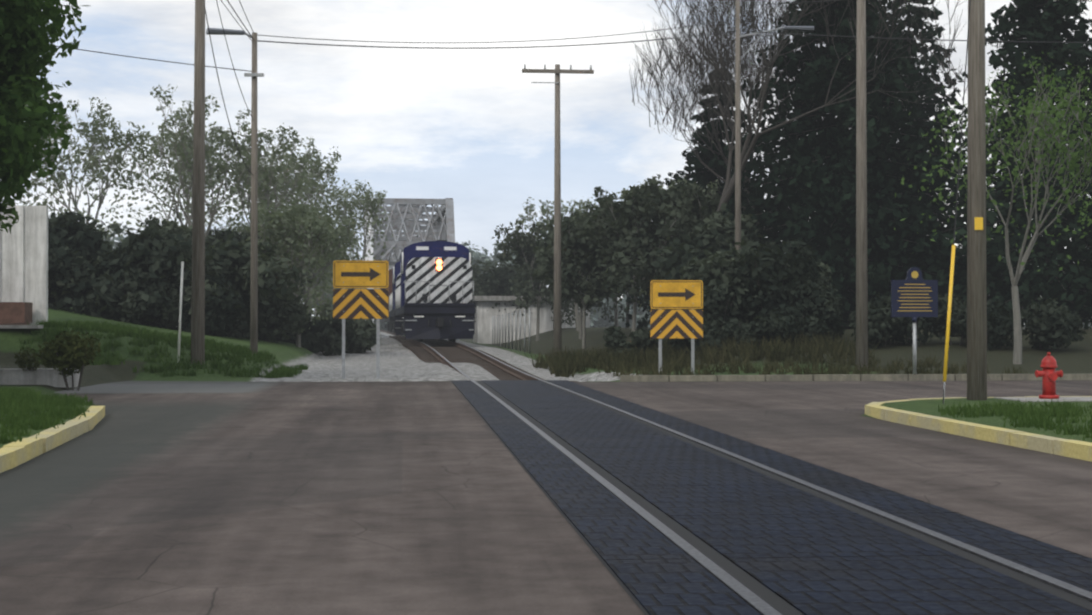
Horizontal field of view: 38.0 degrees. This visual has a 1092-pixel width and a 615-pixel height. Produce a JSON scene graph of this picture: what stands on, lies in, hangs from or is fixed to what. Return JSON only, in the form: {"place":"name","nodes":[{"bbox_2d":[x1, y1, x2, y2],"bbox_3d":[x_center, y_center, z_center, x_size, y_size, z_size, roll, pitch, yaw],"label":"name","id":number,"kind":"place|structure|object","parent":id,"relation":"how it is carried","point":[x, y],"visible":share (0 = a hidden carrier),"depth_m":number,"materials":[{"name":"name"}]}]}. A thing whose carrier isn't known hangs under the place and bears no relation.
{"place":"outdoors","nodes":[
{"label":"outdoors","id":0,"kind":"place"},
{"bbox_2d":[0,380,1091,614],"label":"road asphalt","id":1,"kind":"structure","parent":0,"point":[284,498],"depth_m":11.47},
{"bbox_2d":[452,380,1091,614],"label":"block paving","id":2,"kind":"object","parent":1,"relation":"on","point":[804,552],"visible":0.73,"depth_m":9.35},
{"bbox_2d":[451,381,1091,614],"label":"flangeway base","id":3,"kind":"object","parent":2,"relation":"in","point":[766,594],"visible":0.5,"depth_m":9.28,"materials":[{"name":"black"}]},
{"bbox_2d":[0,307,1091,433],"bbox_3d":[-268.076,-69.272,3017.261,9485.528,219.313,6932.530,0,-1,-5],"label":"terrain","id":4,"kind":"structure","parent":0,"point":[399,361],"depth_m":42.58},
{"bbox_2d":[0,302,32,324],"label":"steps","id":5,"kind":"structure","parent":4,"relation":"on","point":[16,313],"depth_m":42.56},
{"bbox_2d":[0,205,47,324],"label":"white wall","id":6,"kind":"structure","parent":4,"relation":"on","point":[24,261],"depth_m":43.70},
{"bbox_2d":[0,64,75,233],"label":"tree","id":7,"kind":"object","parent":4,"relation":"on","point":[37,110],"visible":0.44,"depth_m":27.46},
{"bbox_2d":[0,0,89,230],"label":"tree leaves","id":8,"kind":"object","parent":7,"relation":"attached to","point":[23,34],"visible":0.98,"depth_m":28.42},
{"bbox_2d":[15,145,69,216],"bbox_3d":[-23.152,-4.804,64.056,6.930,7.378,6.316,0,-1,22],"label":"tree","id":9,"kind":"object","parent":4,"relation":"on","point":[42,184],"visible":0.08,"depth_m":64.76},
{"bbox_2d":[0,393,93,447],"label":"lawn edge","id":10,"kind":"object","parent":4,"relation":"on","point":[33,432],"visible":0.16,"depth_m":16.49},
{"bbox_2d":[48,236,80,309],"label":"bush","id":11,"kind":"object","parent":4,"relation":"on","point":[55,267],"depth_m":50.79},
{"bbox_2d":[36,330,101,390],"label":"shrub","id":12,"kind":"object","parent":4,"relation":"on","point":[71,359],"depth_m":27.34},
{"bbox_2d":[48,249,111,313],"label":"bush","id":13,"kind":"object","parent":4,"relation":"on","point":[82,266],"depth_m":51.00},
{"bbox_2d":[48,214,117,315],"bbox_3d":[-15.561,-0.532,52.504,5.472,5.207,6.059,0,-1,-5],"label":"bush","id":14,"kind":"object","parent":4,"relation":"on","point":[81,243],"depth_m":51.69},
{"bbox_2d":[48,211,93,243],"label":"tree sprig leaves","id":15,"kind":"object","parent":14,"relation":"attached to","point":[69,217],"visible":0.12,"depth_m":52.27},
{"bbox_2d":[48,215,135,250],"bbox_3d":[-17.910,-1.126,58.091,5.562,4.860,5.681,0,-1,-5],"label":"tree","id":16,"kind":"object","parent":4,"relation":"on","point":[116,228],"depth_m":58.51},
{"bbox_2d":[19,108,169,250],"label":"tree","id":17,"kind":"object","parent":4,"relation":"on","point":[77,160],"depth_m":68.53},
{"bbox_2d":[17,97,153,202],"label":"bud sprig leaves","id":18,"kind":"object","parent":17,"relation":"attached to","point":[116,137],"visible":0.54,"depth_m":68.66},
{"bbox_2d":[86,267,172,323],"bbox_3d":[-13.090,-0.347,49.820,2.723,1.874,2.548,0,-1,-5],"label":"bush","id":19,"kind":"object","parent":4,"relation":"on","point":[126,305],"depth_m":49.31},
{"bbox_2d":[79,225,216,334],"bbox_3d":[-12.749,-0.280,50.865,4.484,4.819,4.775,0,-1,-5],"label":"bush","id":20,"kind":"object","parent":4,"relation":"on","point":[154,264],"depth_m":50.05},
{"bbox_2d":[98,227,179,273],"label":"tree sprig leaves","id":21,"kind":"object","parent":20,"relation":"attached to","point":[125,251],"visible":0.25,"depth_m":50.74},
{"bbox_2d":[18,319,308,377],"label":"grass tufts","id":22,"kind":"object","parent":4,"relation":"on","point":[241,352],"depth_m":36.76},
{"bbox_2d":[123,217,205,274],"bbox_3d":[-14.355,-0.632,60.744,5.013,5.682,4.917,0,-1,-5],"label":"bush","id":23,"kind":"object","parent":4,"relation":"on","point":[187,236],"visible":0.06,"depth_m":60.04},
{"bbox_2d":[140,214,182,233],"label":"tree sprig leaves","id":24,"kind":"object","parent":23,"relation":"attached to","point":[153,221],"visible":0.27,"depth_m":60.04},
{"bbox_2d":[114,125,245,232],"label":"tree","id":25,"kind":"object","parent":4,"relation":"on","point":[170,200],"depth_m":82.51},
{"bbox_2d":[128,120,228,186],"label":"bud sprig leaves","id":26,"kind":"object","parent":25,"relation":"attached to","point":[174,143],"visible":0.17,"depth_m":82.52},
{"bbox_2d":[139,277,220,329],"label":"bush","id":27,"kind":"object","parent":4,"relation":"on","point":[166,322],"depth_m":50.26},
{"bbox_2d":[177,262,183,362],"bbox_3d":[-8.322,0.106,36.117,0.142,2.302,0.060,0,-1,-5],"label":"pvc riser","id":28,"kind":"object","parent":4,"relation":"on","point":[180,307],"visible":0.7,"depth_m":36.10,"materials":[{"name":"white"}]},
{"bbox_2d":[104,89,273,238],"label":"tree","id":29,"kind":"object","parent":4,"relation":"on","point":[213,152],"depth_m":71.96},
{"bbox_2d":[107,84,264,167],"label":"bud sprig leaves","id":30,"kind":"object","parent":29,"relation":"attached to","point":[189,124],"visible":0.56,"depth_m":72.12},
{"bbox_2d":[177,270,245,336],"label":"bush","id":31,"kind":"object","parent":4,"relation":"on","point":[225,308],"depth_m":50.68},
{"bbox_2d":[182,159,303,233],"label":"tree","id":32,"kind":"object","parent":4,"relation":"on","point":[231,225],"depth_m":92.03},
{"bbox_2d":[185,233,303,342],"bbox_3d":[-10.747,-0.371,53.901,5.045,4.329,4.711,0,-1,-5],"label":"bush","id":33,"kind":"object","parent":4,"relation":"on","point":[234,266],"depth_m":53.04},
{"bbox_2d":[205,238,276,255],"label":"tree sprig leaves","id":34,"kind":"object","parent":33,"relation":"attached to","point":[236,245],"visible":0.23,"depth_m":54.40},
{"bbox_2d":[189,228,312,316],"bbox_3d":[-12.340,-1.008,63.544,5.977,4.221,4.490,0,-1,-5],"label":"bush","id":35,"kind":"object","parent":4,"relation":"on","point":[228,232],"visible":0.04,"depth_m":62.42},
{"bbox_2d":[190,131,344,239],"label":"tree","id":36,"kind":"object","parent":4,"relation":"on","point":[281,180],"depth_m":73.95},
{"bbox_2d":[206,121,340,191],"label":"bud sprig leaves","id":37,"kind":"object","parent":36,"relation":"attached to","point":[282,146],"visible":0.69,"depth_m":73.68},
{"bbox_2d":[238,293,310,342],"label":"bush","id":38,"kind":"object","parent":4,"relation":"on","point":[290,319],"depth_m":55.24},
{"bbox_2d":[238,210,353,347],"bbox_3d":[-8.753,-1.096,56.911,4.515,5.239,5.168,0,-1,-5],"label":"tree","id":39,"kind":"object","parent":4,"relation":"on","point":[300,246],"depth_m":56.26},
{"bbox_2d":[248,199,338,249],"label":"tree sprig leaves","id":40,"kind":"object","parent":39,"relation":"attached to","point":[320,223],"visible":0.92,"depth_m":55.90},
{"bbox_2d":[260,144,368,321],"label":"tree","id":41,"kind":"object","parent":4,"relation":"on","point":[328,201],"depth_m":86.51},
{"bbox_2d":[265,135,368,214],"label":"bud sprig leaves","id":42,"kind":"object","parent":41,"relation":"attached to","point":[333,179],"visible":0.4,"depth_m":86.55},
{"bbox_2d":[275,313,356,355],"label":"bush","id":43,"kind":"object","parent":4,"relation":"on","point":[324,336],"visible":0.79,"depth_m":58.79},
{"bbox_2d":[270,220,364,316],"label":"tree","id":44,"kind":"object","parent":4,"relation":"on","point":[330,270],"depth_m":66.80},
{"bbox_2d":[271,199,359,252],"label":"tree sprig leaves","id":45,"kind":"object","parent":44,"relation":"attached to","point":[350,233],"visible":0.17,"depth_m":66.80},
{"bbox_2d":[286,238,360,313],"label":"tree","id":46,"kind":"object","parent":4,"relation":"on","point":[317,292],"depth_m":76.77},
{"bbox_2d":[312,303,380,352],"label":"bush","id":47,"kind":"object","parent":4,"relation":"on","point":[364,340],"depth_m":61.61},
{"bbox_2d":[312,179,394,288],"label":"tree","id":48,"kind":"object","parent":4,"relation":"on","point":[363,223],"depth_m":98.46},
{"bbox_2d":[315,175,387,217],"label":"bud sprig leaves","id":49,"kind":"object","parent":48,"relation":"attached to","point":[372,203],"visible":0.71,"depth_m":98.22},
{"bbox_2d":[333,260,388,378],"bbox_3d":[-4.110,0.369,35.214,1.220,2.820,0.073,0,-1,-5],"label":"arrow sign","id":50,"kind":"object","parent":4,"relation":"on","point":[360,274],"visible":0.96,"depth_m":35.20,"materials":[{"name":"yellow"}]},
{"bbox_2d":[333,289,387,318],"bbox_3d":[-4.108,-0.081,35.201,1.220,0.660,0.020,0,-1,-5],"label":"sign panel","id":51,"kind":"object","parent":50,"relation":"attached to","point":[360,304],"visible":1,"depth_m":35.19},
{"bbox_2d":[364,197,459,339],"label":"truss bridge","id":52,"kind":"structure","parent":4,"relation":"on","point":[406,215],"depth_m":111.05,"materials":[{"name":"silver metal"}]},
{"bbox_2d":[389,336,545,380],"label":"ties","id":53,"kind":"object","parent":4,"relation":"on","point":[452,354],"visible":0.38,"depth_m":55.11,"materials":[{"name":"brown wood"}]},
{"bbox_2d":[380,330,1091,614],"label":"rails","id":54,"kind":"object","parent":53,"relation":"on","point":[746,595],"visible":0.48,"depth_m":10.16,"materials":[{"name":"metal"}]},
{"bbox_2d":[385,269,395,332],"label":"boxcar","id":55,"kind":"object","parent":54,"relation":"on","point":[390,319],"visible":0.1,"depth_m":106.20,"materials":[{"name":"black metal"}]},
{"bbox_2d":[389,261,405,336],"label":"train car","id":56,"kind":"object","parent":54,"relation":"on","point":[396,280],"visible":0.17,"depth_m":89.77,"materials":[{"name":"blue metal"}]},
{"bbox_2d":[395,240,474,341],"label":"locomotive","id":57,"kind":"object","parent":54,"relation":"on","point":[434,295],"visible":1,"depth_m":68.24,"materials":[{"name":"blue metal"}]},
{"bbox_2d":[471,258,501,302],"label":"tree","id":58,"kind":"object","parent":4,"relation":"on","point":[477,271],"depth_m":110.89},
{"bbox_2d":[472,264,532,321],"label":"bush","id":59,"kind":"object","parent":4,"relation":"on","point":[498,284],"depth_m":99.21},
{"bbox_2d":[478,261,524,284],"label":"tree sprig leaves","id":60,"kind":"object","parent":59,"relation":"attached to","point":[496,264],"visible":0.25,"depth_m":99.82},
{"bbox_2d":[492,309,530,353],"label":"fence","id":61,"kind":"object","parent":4,"relation":"on","point":[520,324],"visible":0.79,"depth_m":71.92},
{"bbox_2d":[491,222,553,340],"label":"tree","id":62,"kind":"object","parent":4,"relation":"on","point":[520,260],"depth_m":85.85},
{"bbox_2d":[494,216,553,252],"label":"tree sprig leaves","id":63,"kind":"object","parent":62,"relation":"attached to","point":[505,249],"visible":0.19,"depth_m":86.35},
{"bbox_2d":[472,296,589,343],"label":"wall","id":64,"kind":"structure","parent":4,"relation":"on","point":[483,325],"depth_m":97.99,"materials":[{"name":"white painted wood"}]},
{"bbox_2d":[0,384,1091,443],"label":"lawn grass tufts","id":65,"kind":"object","parent":4,"relation":"on","point":[22,407],"depth_m":18.76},
{"bbox_2d":[0,396,1091,472],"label":"kerbs","id":66,"kind":"structure","parent":4,"relation":"on","point":[14,454],"depth_m":16.25,"materials":[{"name":"paint"}]},
{"bbox_2d":[0,325,1091,401],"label":"sidewalks","id":67,"kind":"structure","parent":4,"relation":"on","point":[53,377],"depth_m":29.44,"materials":[{"name":"concrete"}]},
{"bbox_2d":[14,348,39,370],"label":"small shrub leaves","id":68,"kind":"object","parent":67,"relation":"on","point":[23,360],"visible":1,"depth_m":29.30,"materials":[{"name":"green plant"}]},
{"bbox_2d":[1035,352,1062,398],"bbox_3d":[7.325,0.989,23.080,0.378,0.674,0.324,0,-1,-5],"label":"fire hydrant","id":69,"kind":"object","parent":67,"relation":"on","point":[1049,374],"visible":1,"depth_m":23.02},
{"bbox_2d":[515,201,588,330],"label":"budding tree","id":70,"kind":"object","parent":4,"relation":"on","point":[576,316],"depth_m":84.44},
{"bbox_2d":[508,256,605,325],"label":"bush","id":71,"kind":"object","parent":4,"relation":"on","point":[567,309],"depth_m":94.17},
{"bbox_2d":[532,212,616,338],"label":"tree","id":72,"kind":"object","parent":4,"relation":"on","point":[542,242],"depth_m":71.66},
{"bbox_2d":[532,226,633,348],"bbox_3d":[1.561,-0.818,62.671,4.130,5.065,3.471,0,-1,-5],"label":"tree","id":73,"kind":"object","parent":4,"relation":"on","point":[583,260],"depth_m":61.85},
{"bbox_2d":[191,0,986,399],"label":"utility poles","id":74,"kind":"object","parent":4,"relation":"on","point":[977,262],"visible":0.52,"depth_m":36.22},
{"bbox_2d":[39,0,1091,403],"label":"overhead wires","id":75,"kind":"object","parent":74,"relation":"attached to","point":[561,46],"visible":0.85,"depth_m":43.11,"materials":[{"name":"black"}]},
{"bbox_2d":[943,245,955,381],"bbox_3d":[5.613,0.075,22.084,0.052,1.907,0.412,0,-1,35],"label":"guy guard","id":76,"kind":"object","parent":75,"relation":"attached to","point":[949,314],"visible":0.96,"depth_m":22.06,"materials":[{"name":"yellow"}]},
{"bbox_2d":[244,27,944,396],"bbox_3d":[0.004,-4.227,38.869,15.838,11.694,32.678,0,-1,6],"label":"pole hardware","id":77,"kind":"object","parent":74,"relation":"attached to","point":[590,69],"visible":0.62,"depth_m":50.68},
{"bbox_2d":[206,26,813,34],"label":"street luminaires","id":78,"kind":"object","parent":77,"relation":"attached to","point":[216,31],"visible":0.9,"depth_m":40.66,"materials":[{"name":"grey"}]},
{"bbox_2d":[974,217,982,229],"bbox_3d":[6.225,-1.208,22.823,0.120,0.180,0.020,0,-1,-5],"label":"pole marker","id":79,"kind":"object","parent":74,"relation":"attached to","point":[978,223],"visible":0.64,"depth_m":22.81,"materials":[{"name":"yellow"}]},
{"bbox_2d":[98,223,1090,330],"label":"bushes","id":80,"kind":"object","parent":4,"relation":"on","point":[597,320],"depth_m":220.17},
{"bbox_2d":[572,209,632,326],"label":"tree","id":81,"kind":"object","parent":4,"relation":"on","point":[616,315],"depth_m":76.37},
{"bbox_2d":[585,256,649,327],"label":"bush","id":82,"kind":"object","parent":4,"relation":"on","point":[611,318],"depth_m":87.74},
{"bbox_2d":[602,325,663,356],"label":"bush","id":83,"kind":"object","parent":4,"relation":"on","point":[643,338],"depth_m":45.57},
{"bbox_2d":[579,193,701,332],"bbox_3d":[3.677,-1.615,58.636,4.704,5.750,4.293,0,-1,-5],"label":"tree","id":84,"kind":"object","parent":4,"relation":"on","point":[626,230],"depth_m":58.02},
{"bbox_2d":[589,184,696,245],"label":"tree sprig leaves","id":85,"kind":"object","parent":84,"relation":"attached to","point":[633,191],"visible":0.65,"depth_m":57.91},
{"bbox_2d":[650,280,702,373],"bbox_3d":[3.009,0.569,36.551,1.220,2.390,0.073,0,-1,-5],"label":"arrow sign","id":86,"kind":"object","parent":4,"relation":"on","point":[676,294],"visible":0.96,"depth_m":36.53,"materials":[{"name":"yellow"}]},
{"bbox_2d":[650,310,702,337],"bbox_3d":[3.011,0.383,36.535,1.220,0.660,0.020,0,-1,-5],"label":"chevron sign","id":87,"kind":"object","parent":86,"relation":"attached to","point":[676,323],"visible":1,"depth_m":36.52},
{"bbox_2d":[627,184,729,309],"bbox_3d":[4.790,-1.956,60.091,4.838,5.763,4.613,0,-1,-5],"label":"tree","id":88,"kind":"object","parent":4,"relation":"on","point":[673,196],"depth_m":58.95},
{"bbox_2d":[616,175,720,220],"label":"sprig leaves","id":89,"kind":"object","parent":88,"relation":"attached to","point":[624,190],"visible":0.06,"depth_m":64.52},
{"bbox_2d":[637,174,720,208],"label":"tree sprig leaves","id":90,"kind":"object","parent":88,"relation":"attached to","point":[653,181],"visible":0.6,"depth_m":58.89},
{"bbox_2d":[664,319,729,357],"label":"bush","id":91,"kind":"object","parent":4,"relation":"on","point":[711,329],"depth_m":44.13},
{"bbox_2d":[524,326,878,376],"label":"bank weeds","id":92,"kind":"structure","parent":4,"relation":"on","point":[565,363],"depth_m":42.78,"materials":[{"name":"green plant"}]},
{"bbox_2d":[625,73,783,329],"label":"evergreen","id":93,"kind":"object","parent":4,"relation":"on","point":[705,177],"depth_m":66.22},
{"bbox_2d":[648,219,775,309],"bbox_3d":[6.215,-1.241,56.706,5.178,4.259,4.444,0,-1,-5],"label":"tree","id":94,"kind":"object","parent":4,"relation":"on","point":[700,239],"depth_m":55.57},
{"bbox_2d":[688,286,750,338],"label":"bush","id":95,"kind":"object","parent":4,"relation":"on","point":[715,299],"depth_m":46.65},
{"bbox_2d":[679,240,783,324],"bbox_3d":[5.794,-0.505,48.234,3.455,3.047,3.433,0,-1,-5],"label":"bush","id":96,"kind":"object","parent":4,"relation":"on","point":[704,268],"depth_m":47.41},
{"bbox_2d":[723,313,789,347],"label":"bush","id":97,"kind":"object","parent":4,"relation":"on","point":[759,326],"depth_m":44.12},
{"bbox_2d":[719,238,822,322],"bbox_3d":[6.824,-0.538,47.444,3.269,3.205,3.315,0,-1,-5],"label":"bush","id":98,"kind":"object","parent":4,"relation":"on","point":[773,287],"depth_m":46.98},
{"bbox_2d":[629,2,927,247],"bbox_3d":[9.424,-5.663,64.328,12.218,13.282,11.642,0,-1,-5],"label":"bare tree","id":99,"kind":"object","parent":4,"relation":"on","point":[677,107],"depth_m":62.56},
{"bbox_2d":[634,0,967,219],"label":"bare tree","id":100,"kind":"object","parent":4,"relation":"on","point":[729,188],"depth_m":57.07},
{"bbox_2d":[588,352,1026,376],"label":"verge weeds","id":101,"kind":"object","parent":4,"relation":"on","point":[667,369],"visible":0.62,"depth_m":38.41,"materials":[{"name":"green plant"}]},
{"bbox_2d":[783,262,831,306],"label":"tree","id":102,"kind":"object","parent":4,"relation":"on","point":[825,277],"depth_m":48.97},
{"bbox_2d":[781,280,845,342],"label":"bush","id":103,"kind":"object","parent":4,"relation":"on","point":[822,301],"depth_m":46.43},
{"bbox_2d":[620,374,1091,381],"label":"kerb","id":104,"kind":"structure","parent":4,"relation":"on","point":[819,377],"depth_m":34.31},
{"bbox_2d":[713,0,1008,329],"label":"conifer tree","id":105,"kind":"object","parent":4,"relation":"on","point":[816,185],"depth_m":57.37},
{"bbox_2d":[848,296,906,348],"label":"bush","id":106,"kind":"object","parent":4,"relation":"on","point":[880,320],"depth_m":45.25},
{"bbox_2d":[869,292,951,345],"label":"bush","id":107,"kind":"object","parent":4,"relation":"on","point":[906,328],"depth_m":45.84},
{"bbox_2d":[891,267,937,373],"bbox_3d":[8.339,0.421,35.896,1.070,2.670,0.120,0,-1,-5],"label":"historical marker","id":108,"kind":"object","parent":4,"relation":"on","point":[914,295],"visible":0.96,"depth_m":35.87,"materials":[{"name":"blue metal"}]},
{"bbox_2d":[868,0,991,323],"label":"evergreen","id":109,"kind":"object","parent":4,"relation":"on","point":[928,112],"depth_m":66.86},
{"bbox_2d":[920,293,966,345],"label":"bush","id":110,"kind":"object","parent":4,"relation":"on","point":[958,309],"depth_m":46.04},
{"bbox_2d":[954,299,1022,350],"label":"bush","id":111,"kind":"object","parent":4,"relation":"on","point":[1000,331],"depth_m":45.23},
{"bbox_2d":[894,60,1091,363],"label":"tree","id":112,"kind":"object","parent":4,"relation":"on","point":[1057,146],"depth_m":41.45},
{"bbox_2d":[931,52,1091,162],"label":"tree sprig leaves","id":113,"kind":"object","parent":112,"relation":"attached to","point":[1033,99],"visible":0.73,"depth_m":40.92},
{"bbox_2d":[911,0,1091,329],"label":"evergreen","id":114,"kind":"object","parent":4,"relation":"on","point":[1054,25],"depth_m":55.47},
{"bbox_2d":[1020,296,1086,349],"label":"bush","id":115,"kind":"object","parent":4,"relation":"on","point":[1059,325],"depth_m":44.72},
{"bbox_2d":[3,0,1091,324],"label":"sky","id":116,"kind":"structure","parent":0,"point":[471,128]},
{"bbox_2d":[517,196,597,222],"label":"sprig leaves","id":117,"kind":"object","parent":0,"point":[546,209],"visible":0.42,"depth_m":83.73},
{"bbox_2d":[534,216,606,266],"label":"tree sprig leaves","id":118,"kind":"object","parent":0,"point":[564,227],"visible":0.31,"depth_m":62.10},
{"bbox_2d":[545,212,596,240],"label":"tree sprig leaves","id":119,"kind":"object","parent":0,"point":[551,221],"visible":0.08,"depth_m":70.90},
{"bbox_2d":[702,203,757,236],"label":"tree sprig leaves","id":120,"kind":"object","parent":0,"point":[719,216],"visible":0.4,"depth_m":55.56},
{"bbox_2d":[880,398,1091,442],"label":"island lawn","id":121,"kind":"structure","parent":0,"point":[928,407],"depth_m":19.64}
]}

